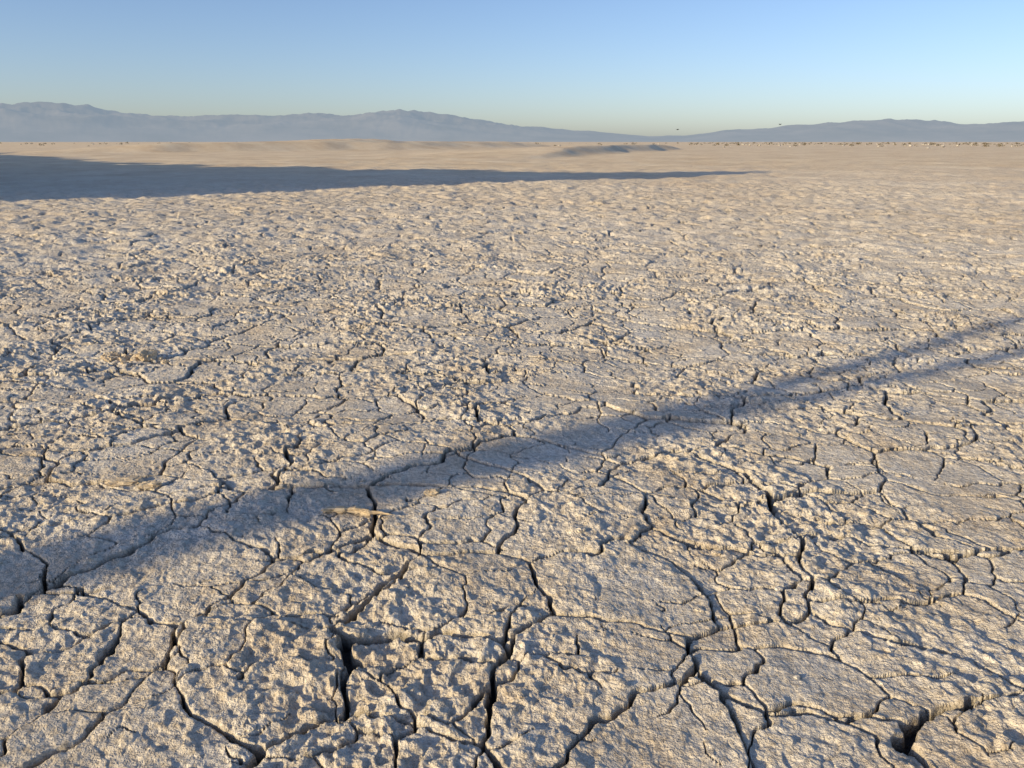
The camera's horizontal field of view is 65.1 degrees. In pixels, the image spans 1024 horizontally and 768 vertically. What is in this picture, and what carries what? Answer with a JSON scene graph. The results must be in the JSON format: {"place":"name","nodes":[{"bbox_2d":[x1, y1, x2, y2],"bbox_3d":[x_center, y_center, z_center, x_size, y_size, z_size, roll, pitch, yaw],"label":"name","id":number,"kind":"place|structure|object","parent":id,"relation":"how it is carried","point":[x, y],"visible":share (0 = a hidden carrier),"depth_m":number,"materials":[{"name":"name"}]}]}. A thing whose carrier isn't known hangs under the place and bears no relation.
{"place":"outdoors","nodes":[
{"label":"outdoors","id":0,"kind":"place"},
{"bbox_2d":[0,138,1023,767],"bbox_3d":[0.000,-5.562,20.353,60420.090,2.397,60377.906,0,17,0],"label":"cracked mud ground","id":1,"kind":"structure","parent":0,"point":[452,286],"depth_m":3.97,"materials":[{"name":"beige soil"}]},
{"bbox_2d":[100,349,168,365],"bbox_3d":[-2.722,-0.154,5.801,0.537,0.187,0.266,4,17,14],"label":"mud clod","id":2,"kind":"object","parent":1,"relation":"on","point":[146,355],"visible":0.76,"depth_m":5.79,"materials":[{"name":"soil"}]},
{"bbox_2d":[105,475,439,495],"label":"clay slab chips","id":3,"kind":"object","parent":1,"relation":"on","point":[125,481],"visible":1,"depth_m":3.59,"materials":[{"name":"beige soil"}]},
{"bbox_2d":[321,506,391,515],"bbox_3d":[-0.636,0.523,3.326,0.312,0.034,0.073,3,17,11],"label":"driftwood piece","id":4,"kind":"object","parent":1,"relation":"on","point":[352,509],"visible":1,"depth_m":3.32,"materials":[{"name":"brown wood"}]},
{"bbox_2d":[0,223,1017,767],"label":"crust fragments","id":5,"kind":"object","parent":1,"relation":"on","point":[624,683],"visible":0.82,"depth_m":2.95,"materials":[{"name":"beige soil"}]},
{"bbox_2d":[0,142,1023,146],"bbox_3d":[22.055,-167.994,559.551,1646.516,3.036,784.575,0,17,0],"label":"distant scrub","id":6,"kind":"object","parent":1,"relation":"on","point":[804,144],"visible":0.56,"depth_m":436.54,"materials":[{"name":"green plant"}]},
{"bbox_2d":[20,143,1017,147],"bbox_3d":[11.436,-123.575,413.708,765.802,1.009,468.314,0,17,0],"label":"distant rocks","id":7,"kind":"object","parent":1,"relation":"on","point":[942,146],"visible":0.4,"depth_m":315.73,"materials":[{"name":"stone"}]},
{"bbox_2d":[0,102,1023,141],"bbox_3d":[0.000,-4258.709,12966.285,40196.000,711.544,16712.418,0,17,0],"label":"mountain range","id":8,"kind":"structure","parent":0,"point":[40,122],"depth_m":12831.82,"materials":[{"name":"stone"}]},
{"bbox_2d":[0,0,1023,135],"label":"sky","id":9,"kind":"structure","parent":0,"point":[629,67],"materials":[{"name":"blue"}]}
]}

